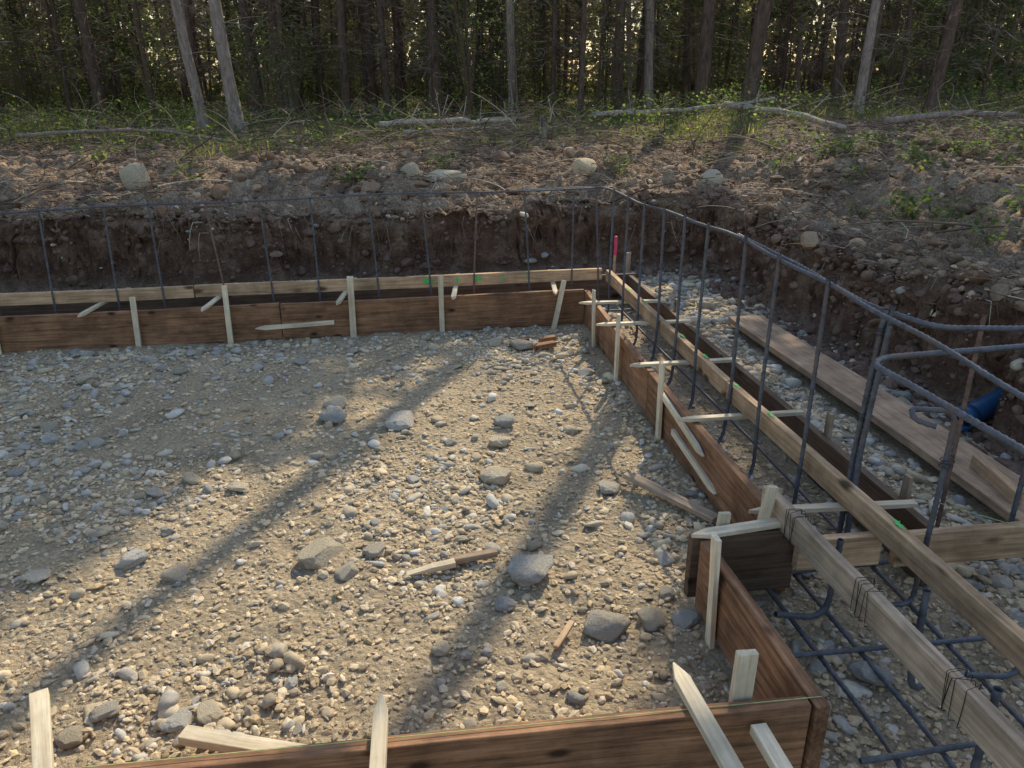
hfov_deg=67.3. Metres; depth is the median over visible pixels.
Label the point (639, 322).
spreader slat
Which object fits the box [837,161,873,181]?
weed
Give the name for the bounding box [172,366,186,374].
stone
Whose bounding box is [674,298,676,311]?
wooden stake
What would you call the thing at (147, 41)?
spruce tree
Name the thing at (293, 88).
shrub
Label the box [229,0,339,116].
conifer tree
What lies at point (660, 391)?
wooden stake
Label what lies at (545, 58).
spruce tree
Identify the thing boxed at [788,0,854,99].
conifer tree
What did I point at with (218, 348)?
stone
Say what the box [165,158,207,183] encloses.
weed
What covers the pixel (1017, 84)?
conifer tree
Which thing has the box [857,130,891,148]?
weed
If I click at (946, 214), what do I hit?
weed
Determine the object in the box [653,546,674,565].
stone
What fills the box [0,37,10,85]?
conifer tree
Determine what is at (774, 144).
weed
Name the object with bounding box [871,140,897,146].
weed
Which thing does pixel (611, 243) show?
rebar
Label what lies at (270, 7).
conifer tree
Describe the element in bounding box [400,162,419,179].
boulder
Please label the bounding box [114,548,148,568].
stone
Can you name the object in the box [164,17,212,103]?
shrub
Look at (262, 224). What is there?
rebar
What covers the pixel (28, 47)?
conifer tree
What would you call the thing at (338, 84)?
shrub
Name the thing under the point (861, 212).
weed
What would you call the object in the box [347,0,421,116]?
conifer tree
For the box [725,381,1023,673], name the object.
support rail
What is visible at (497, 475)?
stone
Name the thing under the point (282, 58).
shrub
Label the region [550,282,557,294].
spreader slat
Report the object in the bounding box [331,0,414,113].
conifer tree
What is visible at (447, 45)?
spruce tree
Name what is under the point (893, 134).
weed
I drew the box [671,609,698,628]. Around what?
stone
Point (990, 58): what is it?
spruce tree
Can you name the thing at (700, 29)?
conifer tree
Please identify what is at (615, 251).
wooden stake
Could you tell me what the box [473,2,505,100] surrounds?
conifer tree
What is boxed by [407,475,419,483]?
stone
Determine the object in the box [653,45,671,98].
shrub
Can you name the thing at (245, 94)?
shrub
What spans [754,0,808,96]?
conifer tree
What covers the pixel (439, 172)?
boulder
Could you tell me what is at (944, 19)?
spruce tree
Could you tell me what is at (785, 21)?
conifer tree
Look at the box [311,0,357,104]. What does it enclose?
conifer tree
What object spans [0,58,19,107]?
shrub
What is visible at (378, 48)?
conifer tree
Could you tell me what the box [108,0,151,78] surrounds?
conifer tree
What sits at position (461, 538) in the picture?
stone
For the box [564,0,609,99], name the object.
conifer tree
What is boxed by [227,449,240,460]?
stone
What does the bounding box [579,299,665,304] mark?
spreader slat
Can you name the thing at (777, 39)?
conifer tree
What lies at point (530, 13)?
conifer tree
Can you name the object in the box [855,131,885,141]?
weed
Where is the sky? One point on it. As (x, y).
(310, 0)
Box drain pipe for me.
[949,388,1002,430]
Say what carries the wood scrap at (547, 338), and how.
on the ground at (88, 252)
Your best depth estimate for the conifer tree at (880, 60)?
33.51 m
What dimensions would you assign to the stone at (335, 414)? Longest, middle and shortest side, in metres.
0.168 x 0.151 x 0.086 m
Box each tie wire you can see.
[783,509,810,546]
[825,273,840,284]
[850,577,883,626]
[938,455,954,469]
[941,667,981,727]
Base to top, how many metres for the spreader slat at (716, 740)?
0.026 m
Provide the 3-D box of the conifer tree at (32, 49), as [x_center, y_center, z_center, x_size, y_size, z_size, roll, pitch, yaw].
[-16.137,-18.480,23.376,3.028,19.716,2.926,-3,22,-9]
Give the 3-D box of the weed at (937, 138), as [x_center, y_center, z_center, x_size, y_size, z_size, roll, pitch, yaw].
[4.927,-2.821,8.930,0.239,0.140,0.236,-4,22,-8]
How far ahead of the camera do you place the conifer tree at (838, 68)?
17.88 m
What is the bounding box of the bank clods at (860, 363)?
[2,183,1023,474]
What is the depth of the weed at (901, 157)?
8.29 m
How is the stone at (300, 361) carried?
on the ground at (88, 252)
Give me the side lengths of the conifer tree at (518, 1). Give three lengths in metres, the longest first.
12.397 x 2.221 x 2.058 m
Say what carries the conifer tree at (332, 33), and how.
on the ground at (88, 252)
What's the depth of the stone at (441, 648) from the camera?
2.58 m
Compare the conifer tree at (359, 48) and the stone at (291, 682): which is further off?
the conifer tree at (359, 48)
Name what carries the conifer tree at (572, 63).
on the ground at (88, 252)
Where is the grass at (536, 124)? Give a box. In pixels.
[0,92,1023,158]
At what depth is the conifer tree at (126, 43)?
22.42 m
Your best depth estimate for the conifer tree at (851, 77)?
33.66 m
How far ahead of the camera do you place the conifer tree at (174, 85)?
24.83 m
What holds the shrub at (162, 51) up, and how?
on the ground at (88, 252)
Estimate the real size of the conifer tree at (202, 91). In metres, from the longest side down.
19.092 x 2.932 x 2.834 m
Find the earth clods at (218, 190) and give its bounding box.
[0,119,1023,312]
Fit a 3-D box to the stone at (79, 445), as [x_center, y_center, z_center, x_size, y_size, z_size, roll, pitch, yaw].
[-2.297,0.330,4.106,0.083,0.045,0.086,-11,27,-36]
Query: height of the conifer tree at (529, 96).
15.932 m
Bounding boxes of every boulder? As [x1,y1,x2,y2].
[119,162,150,189]
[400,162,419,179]
[422,169,466,184]
[572,158,596,174]
[700,169,722,184]
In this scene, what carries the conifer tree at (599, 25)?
on the ground at (88, 252)
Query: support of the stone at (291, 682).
on the ground at (88, 252)
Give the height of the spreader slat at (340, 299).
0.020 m
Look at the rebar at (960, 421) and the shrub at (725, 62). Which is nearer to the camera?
the rebar at (960, 421)
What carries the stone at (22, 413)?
on the ground at (88, 252)
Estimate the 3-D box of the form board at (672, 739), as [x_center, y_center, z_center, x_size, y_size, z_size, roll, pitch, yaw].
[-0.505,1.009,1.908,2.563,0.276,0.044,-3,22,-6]
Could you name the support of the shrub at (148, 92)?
on the ground at (88, 252)
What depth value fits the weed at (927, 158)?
7.26 m
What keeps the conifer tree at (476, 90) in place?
on the ground at (88, 252)
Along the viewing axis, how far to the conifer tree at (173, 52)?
32.92 m
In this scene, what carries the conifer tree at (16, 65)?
on the ground at (88, 252)
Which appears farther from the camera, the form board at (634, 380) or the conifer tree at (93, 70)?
the conifer tree at (93, 70)
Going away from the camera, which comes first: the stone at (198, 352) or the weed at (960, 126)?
the stone at (198, 352)
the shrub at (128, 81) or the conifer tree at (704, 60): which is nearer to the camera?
the conifer tree at (704, 60)
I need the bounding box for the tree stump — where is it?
[538,114,546,140]
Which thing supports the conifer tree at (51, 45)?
on the ground at (88, 252)
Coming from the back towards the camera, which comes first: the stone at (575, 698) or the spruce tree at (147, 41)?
the spruce tree at (147, 41)
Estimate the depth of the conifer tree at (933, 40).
30.02 m
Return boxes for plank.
[728,315,1023,521]
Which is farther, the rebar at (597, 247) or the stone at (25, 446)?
the rebar at (597, 247)
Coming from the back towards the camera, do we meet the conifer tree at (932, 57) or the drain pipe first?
the conifer tree at (932, 57)
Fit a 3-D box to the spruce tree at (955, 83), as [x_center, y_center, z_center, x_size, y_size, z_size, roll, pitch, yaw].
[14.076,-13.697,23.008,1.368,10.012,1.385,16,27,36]
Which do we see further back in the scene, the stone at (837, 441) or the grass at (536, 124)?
the grass at (536, 124)
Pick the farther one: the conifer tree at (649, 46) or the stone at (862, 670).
the conifer tree at (649, 46)
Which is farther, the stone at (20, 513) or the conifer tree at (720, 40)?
the conifer tree at (720, 40)
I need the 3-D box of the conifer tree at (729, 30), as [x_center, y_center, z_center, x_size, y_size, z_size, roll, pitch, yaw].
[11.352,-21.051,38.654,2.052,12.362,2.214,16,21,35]
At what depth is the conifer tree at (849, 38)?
19.54 m
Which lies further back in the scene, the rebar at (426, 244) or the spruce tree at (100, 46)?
the spruce tree at (100, 46)
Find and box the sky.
[30,0,989,81]
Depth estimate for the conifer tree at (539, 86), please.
23.20 m
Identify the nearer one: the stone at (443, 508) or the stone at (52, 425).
the stone at (443, 508)
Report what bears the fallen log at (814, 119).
on the ground at (88, 252)
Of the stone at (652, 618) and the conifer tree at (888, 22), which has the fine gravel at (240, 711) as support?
the stone at (652, 618)
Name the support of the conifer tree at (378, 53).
on the ground at (88, 252)
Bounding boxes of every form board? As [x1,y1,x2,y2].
[0,273,635,317]
[0,302,283,352]
[72,696,811,767]
[280,289,583,339]
[584,290,653,414]
[628,275,725,390]
[646,372,784,591]
[684,528,793,596]
[695,540,829,767]
[718,355,936,585]
[792,531,881,570]
[888,521,1023,566]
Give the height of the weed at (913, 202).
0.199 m
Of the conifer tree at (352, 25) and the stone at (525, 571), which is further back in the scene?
the conifer tree at (352, 25)
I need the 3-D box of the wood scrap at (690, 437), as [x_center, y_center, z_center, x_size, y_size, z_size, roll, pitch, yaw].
[0.831,0.191,3.784,0.023,0.037,0.642,-3,26,-7]
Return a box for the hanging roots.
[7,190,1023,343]
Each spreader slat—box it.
[77,302,107,316]
[201,296,221,311]
[336,290,347,304]
[451,273,459,299]
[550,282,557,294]
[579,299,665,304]
[596,319,690,325]
[630,357,739,366]
[672,662,743,767]
[678,409,804,421]
[691,517,780,538]
[748,499,917,513]
[750,723,792,767]
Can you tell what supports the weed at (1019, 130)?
on the ground at (88, 252)
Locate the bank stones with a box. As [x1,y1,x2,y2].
[50,199,1023,414]
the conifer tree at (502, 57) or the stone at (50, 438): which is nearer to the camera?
the stone at (50, 438)
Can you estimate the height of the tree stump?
0.471 m
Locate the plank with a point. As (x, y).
(890, 413)
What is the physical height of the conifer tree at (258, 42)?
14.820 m
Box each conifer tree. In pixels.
[0,0,29,104]
[0,0,37,119]
[0,0,55,109]
[0,0,70,107]
[0,0,77,105]
[0,1,47,104]
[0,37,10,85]
[1,0,50,100]
[1,0,70,104]
[1,2,40,104]
[3,0,49,104]
[7,0,129,118]
[22,0,87,103]
[23,0,53,99]
[23,0,79,105]
[23,0,84,108]
[29,0,137,120]
[48,0,119,104]
[58,0,136,79]
[59,0,163,114]
[69,0,186,115]
[85,0,150,106]
[85,0,163,106]
[101,0,170,107]
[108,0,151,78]
[117,0,186,108]
[126,0,232,87]
[139,0,230,110]
[142,0,233,112]
[143,0,210,130]
[151,0,220,110]
[152,0,221,85]
[152,2,208,106]
[154,0,203,99]
[154,3,185,103]
[158,2,201,100]
[161,2,206,106]
[163,0,212,86]
[188,0,268,131]
[193,0,230,102]
[201,0,292,117]
[201,1,246,88]
[224,0,271,95]
[228,1,264,79]
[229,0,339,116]
[230,0,324,118]
[230,1,268,101]
[237,2,270,86]
[248,0,326,114]
[253,5,320,101]
[264,0,359,113]
[283,0,358,91]
[295,0,336,102]
[303,2,336,102]
[304,2,334,78]
[305,0,335,65]
[306,0,375,83]
[306,0,379,103]
[306,0,387,117]
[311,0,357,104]
[323,1,398,112]
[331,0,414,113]
[334,0,393,80]
[334,2,378,85]
[335,5,375,100]
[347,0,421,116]
[348,0,426,113]
[355,3,393,100]
[358,0,391,101]
[359,0,394,99]
[371,0,472,79]
[372,0,426,106]
[374,2,424,95]
[382,0,484,115]
[384,4,409,97]
[385,4,417,85]
[387,1,447,110]
[392,0,476,112]
[412,0,450,81]
[415,0,498,113]
[420,0,496,111]
[431,0,522,111]
[459,0,489,93]
[459,0,545,114]
[464,0,498,104]
[469,7,497,98]
[470,0,529,97]
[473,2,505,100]
[480,0,527,100]
[480,0,537,79]
[481,0,550,109]
[483,0,526,79]
[485,0,541,83]
[489,0,553,115]
[490,3,521,98]
[492,0,598,112]
[515,0,541,98]
[516,9,537,92]
[517,0,559,99]
[517,0,580,102]
[517,1,535,96]
[519,0,573,82]
[520,0,570,105]
[532,0,601,104]
[548,0,578,98]
[548,2,578,96]
[557,0,603,119]
[560,0,606,86]
[561,4,587,95]
[563,0,596,95]
[563,0,658,109]
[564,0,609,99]
[568,0,675,109]
[574,0,652,109]
[578,0,661,82]
[578,0,675,75]
[585,0,632,81]
[586,0,692,109]
[589,0,614,96]
[597,3,625,95]
[606,0,663,105]
[610,0,698,109]
[613,0,656,109]
[624,1,673,80]
[625,4,663,82]
[655,0,719,98]
[656,2,683,92]
[658,0,720,102]
[663,0,699,99]
[668,0,716,90]
[669,3,700,81]
[669,3,701,89]
[671,0,745,90]
[672,0,729,79]
[679,0,727,83]
[679,0,744,71]
[681,0,748,114]
[697,0,755,99]
[698,0,753,96]
[713,0,746,79]
[715,0,756,99]
[717,0,781,73]
[737,0,805,112]
[739,0,786,72]
[751,0,836,98]
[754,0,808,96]
[761,0,814,97]
[761,0,819,80]
[763,0,812,84]
[768,1,820,92]
[769,1,797,79]
[774,0,831,92]
[775,0,835,96]
[776,1,815,90]
[787,0,882,106]
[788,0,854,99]
[790,0,835,92]
[791,0,854,95]
[796,0,835,89]
[802,0,863,92]
[803,0,868,76]
[805,2,867,77]
[807,0,853,87]
[821,0,887,90]
[824,0,951,109]
[832,0,866,91]
[834,0,910,115]
[848,0,895,69]
[853,0,917,94]
[858,1,929,90]
[875,0,933,91]
[876,3,893,91]
[879,2,940,94]
[887,0,1022,112]
[887,2,955,97]
[888,0,962,94]
[894,2,927,89]
[900,3,968,96]
[910,5,970,95]
[911,3,967,82]
[923,0,990,88]
[930,0,997,93]
[930,0,1015,97]
[953,3,993,86]
[957,2,993,92]
[966,0,1012,75]
[977,1,1023,90]
[980,0,1023,99]
[987,7,1023,94]
[995,0,1023,88]
[1002,8,1023,93]
[1012,2,1023,92]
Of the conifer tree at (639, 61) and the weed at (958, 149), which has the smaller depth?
the weed at (958, 149)
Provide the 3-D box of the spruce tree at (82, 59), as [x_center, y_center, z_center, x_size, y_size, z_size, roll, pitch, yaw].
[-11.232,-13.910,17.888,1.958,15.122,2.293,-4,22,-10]
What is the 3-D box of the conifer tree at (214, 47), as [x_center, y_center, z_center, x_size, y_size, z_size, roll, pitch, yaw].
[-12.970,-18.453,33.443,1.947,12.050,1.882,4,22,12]
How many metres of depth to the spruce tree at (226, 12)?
24.59 m
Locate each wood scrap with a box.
[177,725,306,752]
[255,320,334,329]
[406,558,455,575]
[449,548,497,564]
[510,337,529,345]
[532,340,555,350]
[538,335,556,341]
[553,620,573,649]
[623,470,717,523]
[662,392,704,456]
[671,429,716,494]
[969,455,1023,504]
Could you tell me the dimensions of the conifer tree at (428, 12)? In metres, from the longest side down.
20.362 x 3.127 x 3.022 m
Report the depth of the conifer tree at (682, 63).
25.27 m
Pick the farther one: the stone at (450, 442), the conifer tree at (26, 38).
the conifer tree at (26, 38)
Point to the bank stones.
(1015, 365)
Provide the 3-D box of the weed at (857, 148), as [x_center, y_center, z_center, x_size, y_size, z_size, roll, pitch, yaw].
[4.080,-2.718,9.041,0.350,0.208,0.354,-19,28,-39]
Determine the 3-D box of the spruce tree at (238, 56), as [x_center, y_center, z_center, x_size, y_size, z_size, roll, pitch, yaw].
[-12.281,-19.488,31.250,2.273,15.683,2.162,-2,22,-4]
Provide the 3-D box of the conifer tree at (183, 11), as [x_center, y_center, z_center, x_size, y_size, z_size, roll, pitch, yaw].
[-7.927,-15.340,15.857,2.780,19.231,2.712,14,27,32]
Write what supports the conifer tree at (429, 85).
on the ground at (88, 252)
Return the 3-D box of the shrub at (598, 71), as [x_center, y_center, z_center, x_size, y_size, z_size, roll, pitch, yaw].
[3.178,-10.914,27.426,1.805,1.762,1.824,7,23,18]
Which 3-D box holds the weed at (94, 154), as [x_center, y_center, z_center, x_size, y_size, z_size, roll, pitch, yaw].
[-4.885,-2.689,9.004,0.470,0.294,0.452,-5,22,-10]
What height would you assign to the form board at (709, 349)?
0.245 m
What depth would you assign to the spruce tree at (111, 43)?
19.45 m
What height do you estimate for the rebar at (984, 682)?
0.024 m
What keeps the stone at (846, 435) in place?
on the fine gravel at (240, 711)
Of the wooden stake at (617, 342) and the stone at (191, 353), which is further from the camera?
the stone at (191, 353)
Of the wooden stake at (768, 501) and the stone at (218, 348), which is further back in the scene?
the stone at (218, 348)
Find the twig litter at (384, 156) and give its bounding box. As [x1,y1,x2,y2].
[0,99,1023,301]
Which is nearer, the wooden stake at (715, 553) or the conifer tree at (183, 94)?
the wooden stake at (715, 553)
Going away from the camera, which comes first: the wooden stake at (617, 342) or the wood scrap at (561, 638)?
the wood scrap at (561, 638)
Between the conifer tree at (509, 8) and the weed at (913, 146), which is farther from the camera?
the conifer tree at (509, 8)
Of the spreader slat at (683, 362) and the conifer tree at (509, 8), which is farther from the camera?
the conifer tree at (509, 8)
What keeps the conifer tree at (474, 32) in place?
on the ground at (88, 252)
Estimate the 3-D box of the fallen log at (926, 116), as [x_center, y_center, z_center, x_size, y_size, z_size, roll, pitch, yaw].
[6.350,-3.945,11.066,1.875,0.402,0.753,5,22,14]
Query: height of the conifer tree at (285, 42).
19.965 m
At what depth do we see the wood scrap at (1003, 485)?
3.39 m
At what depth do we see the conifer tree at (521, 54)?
37.77 m
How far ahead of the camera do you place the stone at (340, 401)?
4.56 m
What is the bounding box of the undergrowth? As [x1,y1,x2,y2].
[0,73,1023,159]
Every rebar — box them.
[0,186,613,213]
[37,206,56,313]
[102,205,120,310]
[147,203,165,308]
[204,204,223,284]
[258,199,274,302]
[309,199,320,300]
[367,198,379,298]
[420,195,431,295]
[473,194,477,293]
[521,186,631,201]
[524,193,529,290]
[571,191,574,288]
[595,190,598,300]
[605,308,634,311]
[606,187,1023,400]
[607,189,615,313]
[618,307,1023,727]
[620,195,629,328]
[633,201,645,345]
[650,208,665,361]
[666,214,686,385]
[687,222,709,409]
[717,236,747,443]
[737,233,1023,331]
[747,254,781,477]
[765,587,904,767]
[774,538,843,619]
[792,280,830,504]
[792,559,889,574]
[792,568,957,767]
[792,635,986,657]
[836,308,888,533]
[844,324,892,532]
[849,305,895,532]
[859,733,1023,763]
[872,343,1023,454]
[890,406,957,607]
[907,588,957,691]
[935,314,986,527]
[960,667,1019,679]
[970,685,1003,767]
[978,464,1023,561]
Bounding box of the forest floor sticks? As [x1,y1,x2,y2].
[0,58,1023,150]
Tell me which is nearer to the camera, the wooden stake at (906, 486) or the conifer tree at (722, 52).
the wooden stake at (906, 486)
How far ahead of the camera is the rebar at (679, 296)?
4.42 m
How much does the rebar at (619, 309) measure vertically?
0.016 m
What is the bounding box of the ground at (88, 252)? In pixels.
[0,80,1023,767]
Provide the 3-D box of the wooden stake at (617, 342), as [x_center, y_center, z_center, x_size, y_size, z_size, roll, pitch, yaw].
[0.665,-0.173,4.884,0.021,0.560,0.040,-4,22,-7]
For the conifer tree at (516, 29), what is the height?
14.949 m
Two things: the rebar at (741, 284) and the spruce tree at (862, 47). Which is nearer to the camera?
the rebar at (741, 284)
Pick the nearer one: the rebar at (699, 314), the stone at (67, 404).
the rebar at (699, 314)
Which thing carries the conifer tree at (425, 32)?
on the ground at (88, 252)
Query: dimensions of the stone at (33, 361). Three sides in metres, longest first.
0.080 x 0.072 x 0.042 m
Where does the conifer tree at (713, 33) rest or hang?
on the ground at (88, 252)
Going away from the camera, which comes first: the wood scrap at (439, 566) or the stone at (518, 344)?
the wood scrap at (439, 566)
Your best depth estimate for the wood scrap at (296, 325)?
5.75 m
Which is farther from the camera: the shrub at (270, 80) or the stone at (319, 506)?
the shrub at (270, 80)
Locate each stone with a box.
[0,520,6,531]
[7,467,26,475]
[14,511,25,515]
[16,442,29,450]
[18,411,29,415]
[21,568,50,583]
[24,409,35,415]
[26,365,35,369]
[27,358,39,365]
[39,421,57,431]
[40,433,59,444]
[54,725,83,749]
[62,401,74,407]
[73,440,89,450]
[75,371,96,383]
[80,350,94,356]
[88,437,105,447]
[89,700,120,721]
[110,364,118,368]
[111,385,121,390]
[112,395,125,405]
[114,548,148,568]
[118,430,126,436]
[140,355,157,362]
[146,487,163,497]
[156,365,167,370]
[158,707,191,732]
[159,348,166,352]
[160,526,172,535]
[160,564,189,581]
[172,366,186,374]
[172,734,182,747]
[183,471,200,484]
[187,350,195,356]
[194,350,201,354]
[196,699,225,724]
[210,349,221,354]
[213,347,224,350]
[223,353,231,357]
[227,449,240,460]
[227,482,248,491]
[231,347,243,353]
[252,364,263,370]
[272,431,284,439]
[284,676,297,689]
[292,723,302,734]
[293,357,306,364]
[297,537,344,569]
[313,503,324,510]
[319,405,346,423]
[322,395,347,408]
[326,454,336,460]
[334,561,358,581]
[346,348,358,353]
[362,541,384,558]
[374,446,384,451]
[384,410,413,430]
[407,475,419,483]
[431,640,450,655]
[439,505,448,511]
[444,439,456,445]
[454,535,468,541]
[461,651,472,659]
[476,394,485,398]
[479,466,511,484]
[481,645,492,657]
[486,370,494,374]
[488,336,503,346]
[488,435,510,446]
[493,413,514,427]
[494,595,515,611]
[507,554,553,587]
[510,339,533,349]
[524,403,534,406]
[566,690,586,705]
[578,368,592,375]
[583,609,630,642]
[598,480,619,494]
[606,443,614,448]
[638,532,648,538]
[638,606,665,632]
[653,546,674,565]
[659,585,675,599]
[662,276,669,281]
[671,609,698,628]
[684,490,698,498]
[745,351,755,355]
[831,438,840,445]
[842,432,854,438]
[846,660,895,685]
[890,390,910,400]
[898,396,911,404]
[931,415,939,418]
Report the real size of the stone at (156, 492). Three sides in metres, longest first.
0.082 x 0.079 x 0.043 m
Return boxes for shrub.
[0,0,48,111]
[0,18,35,111]
[0,21,34,118]
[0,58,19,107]
[26,45,104,110]
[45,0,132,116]
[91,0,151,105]
[91,21,149,105]
[92,0,181,122]
[115,37,185,108]
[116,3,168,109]
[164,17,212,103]
[201,21,307,124]
[213,18,265,116]
[231,22,272,101]
[249,31,306,114]
[256,22,323,119]
[307,18,351,106]
[310,47,376,111]
[314,64,360,105]
[406,44,471,107]
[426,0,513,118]
[485,0,548,116]
[521,40,550,101]
[578,52,625,98]
[580,33,604,100]
[625,58,672,100]
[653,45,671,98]
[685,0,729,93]
[689,39,730,102]
[710,36,747,93]
[719,22,772,100]
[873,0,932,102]
[882,39,934,92]
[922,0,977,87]
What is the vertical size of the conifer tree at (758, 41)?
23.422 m
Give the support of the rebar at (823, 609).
hanging from the support rail at (991, 730)
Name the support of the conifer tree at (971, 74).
on the ground at (88, 252)
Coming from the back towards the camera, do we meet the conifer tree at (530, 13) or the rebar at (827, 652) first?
the conifer tree at (530, 13)
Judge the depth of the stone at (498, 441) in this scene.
4.04 m
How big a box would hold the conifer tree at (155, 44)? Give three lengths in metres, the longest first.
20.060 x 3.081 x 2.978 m
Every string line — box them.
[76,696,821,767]
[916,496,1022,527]
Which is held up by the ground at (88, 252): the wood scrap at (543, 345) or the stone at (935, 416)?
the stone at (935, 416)
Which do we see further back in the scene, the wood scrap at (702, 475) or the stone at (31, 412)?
the stone at (31, 412)
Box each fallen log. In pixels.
[15,112,234,142]
[379,96,518,127]
[403,100,501,133]
[590,90,774,116]
[723,93,846,129]
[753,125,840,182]
[883,94,1017,124]
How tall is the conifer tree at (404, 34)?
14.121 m
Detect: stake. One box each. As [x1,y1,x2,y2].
[29,688,53,767]
[129,297,141,346]
[221,285,233,343]
[347,276,356,337]
[369,693,387,767]
[438,276,444,331]
[551,280,565,329]
[592,289,595,348]
[613,236,617,272]
[613,313,620,381]
[625,252,630,272]
[655,361,664,439]
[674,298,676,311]
[705,534,721,649]
[716,511,730,525]
[728,649,758,701]
[731,339,737,356]
[757,485,778,519]
[824,412,834,438]
[899,474,913,499]
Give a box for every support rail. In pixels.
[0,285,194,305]
[194,268,601,296]
[606,269,729,396]
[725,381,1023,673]
[760,485,1023,767]
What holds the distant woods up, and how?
on the ground at (88, 252)
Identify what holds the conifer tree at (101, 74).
on the ground at (88, 252)
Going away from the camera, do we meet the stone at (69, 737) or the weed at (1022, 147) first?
the stone at (69, 737)
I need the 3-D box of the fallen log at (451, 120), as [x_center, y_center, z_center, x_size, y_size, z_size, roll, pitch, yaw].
[-1.017,-4.583,12.888,2.433,0.515,0.442,-4,22,-9]
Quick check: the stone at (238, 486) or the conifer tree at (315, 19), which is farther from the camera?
the conifer tree at (315, 19)
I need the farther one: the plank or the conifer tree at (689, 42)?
the conifer tree at (689, 42)
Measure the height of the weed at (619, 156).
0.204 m
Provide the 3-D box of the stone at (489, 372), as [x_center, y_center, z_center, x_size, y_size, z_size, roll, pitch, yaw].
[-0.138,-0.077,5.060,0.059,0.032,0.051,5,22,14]
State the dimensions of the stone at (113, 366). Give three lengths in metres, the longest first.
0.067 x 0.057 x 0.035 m
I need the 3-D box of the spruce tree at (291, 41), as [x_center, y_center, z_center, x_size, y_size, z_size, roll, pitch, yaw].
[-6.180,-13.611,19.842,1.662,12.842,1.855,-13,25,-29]
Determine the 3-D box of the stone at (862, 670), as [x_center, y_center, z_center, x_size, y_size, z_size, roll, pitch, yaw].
[1.151,0.923,2.468,0.144,0.061,0.119,14,3,7]
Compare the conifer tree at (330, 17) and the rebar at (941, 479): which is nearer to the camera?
the rebar at (941, 479)
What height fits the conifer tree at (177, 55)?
12.267 m
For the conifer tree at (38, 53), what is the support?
on the ground at (88, 252)
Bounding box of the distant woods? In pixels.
[0,0,1023,102]
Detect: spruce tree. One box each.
[1,0,58,110]
[24,0,77,104]
[37,0,125,113]
[52,0,102,105]
[62,0,159,116]
[84,0,128,104]
[109,0,186,114]
[205,0,250,108]
[209,0,248,102]
[211,1,249,100]
[224,0,274,102]
[254,0,275,100]
[261,0,337,111]
[263,0,330,103]
[281,1,316,110]
[300,6,312,101]
[328,0,362,106]
[348,5,380,92]
[373,0,426,99]
[416,0,450,101]
[426,0,466,102]
[431,0,501,114]
[441,10,483,107]
[459,0,531,114]
[470,2,489,93]
[488,0,536,95]
[518,0,571,106]
[520,0,574,99]
[520,5,556,100]
[584,0,614,106]
[632,0,689,98]
[654,1,697,95]
[686,0,753,101]
[763,1,789,91]
[843,16,884,89]
[845,0,878,86]
[853,36,882,89]
[854,0,896,91]
[869,0,955,104]
[884,0,986,98]
[931,0,987,92]
[941,0,1023,107]
[985,1,1023,86]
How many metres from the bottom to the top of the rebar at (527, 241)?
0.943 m
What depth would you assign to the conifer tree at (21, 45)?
20.79 m
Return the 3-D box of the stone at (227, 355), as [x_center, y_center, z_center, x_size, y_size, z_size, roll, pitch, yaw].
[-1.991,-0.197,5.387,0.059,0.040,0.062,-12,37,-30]
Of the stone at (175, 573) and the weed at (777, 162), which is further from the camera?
the weed at (777, 162)
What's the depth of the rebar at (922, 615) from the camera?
2.24 m
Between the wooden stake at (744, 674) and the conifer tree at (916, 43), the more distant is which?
the conifer tree at (916, 43)
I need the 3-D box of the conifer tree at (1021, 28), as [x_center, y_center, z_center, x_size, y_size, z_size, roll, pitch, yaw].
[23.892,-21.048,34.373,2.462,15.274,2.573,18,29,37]
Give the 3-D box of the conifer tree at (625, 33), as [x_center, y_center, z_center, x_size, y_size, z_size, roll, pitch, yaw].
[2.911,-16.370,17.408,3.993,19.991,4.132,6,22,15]
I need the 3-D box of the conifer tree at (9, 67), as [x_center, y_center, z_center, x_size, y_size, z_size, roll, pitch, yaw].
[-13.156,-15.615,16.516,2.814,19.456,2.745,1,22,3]
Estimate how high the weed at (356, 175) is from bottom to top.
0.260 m
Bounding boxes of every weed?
[66,140,113,166]
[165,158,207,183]
[329,162,375,186]
[331,159,377,182]
[420,152,458,169]
[603,155,635,174]
[606,151,631,161]
[732,143,750,153]
[753,136,784,151]
[764,156,796,171]
[784,152,802,159]
[806,128,856,156]
[811,136,853,158]
[834,136,868,156]
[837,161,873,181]
[842,201,871,215]
[847,143,871,155]
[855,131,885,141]
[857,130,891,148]
[870,208,907,225]
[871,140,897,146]
[878,186,943,219]
[881,127,903,138]
[890,192,939,216]
[893,152,911,160]
[896,137,936,159]
[903,148,954,170]
[916,123,946,137]
[926,134,948,142]
[929,208,964,229]
[932,195,989,218]
[942,136,977,155]
[952,117,979,130]
[958,139,993,156]
[961,211,1018,244]
[970,117,1004,136]
[989,121,1023,142]
[990,127,1022,144]
[990,152,1023,168]
[994,184,1023,210]
[999,134,1023,151]
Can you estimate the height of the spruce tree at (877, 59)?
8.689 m
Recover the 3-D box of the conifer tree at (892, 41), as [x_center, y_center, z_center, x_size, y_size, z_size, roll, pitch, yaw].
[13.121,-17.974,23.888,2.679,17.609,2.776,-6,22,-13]
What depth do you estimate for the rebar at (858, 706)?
2.37 m
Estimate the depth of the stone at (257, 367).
5.14 m
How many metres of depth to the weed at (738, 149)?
9.91 m
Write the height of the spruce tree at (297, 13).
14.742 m
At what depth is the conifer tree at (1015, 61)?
26.08 m
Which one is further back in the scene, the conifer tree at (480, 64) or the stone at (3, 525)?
the conifer tree at (480, 64)
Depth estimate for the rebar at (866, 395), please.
2.80 m
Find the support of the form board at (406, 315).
on the ground at (88, 252)

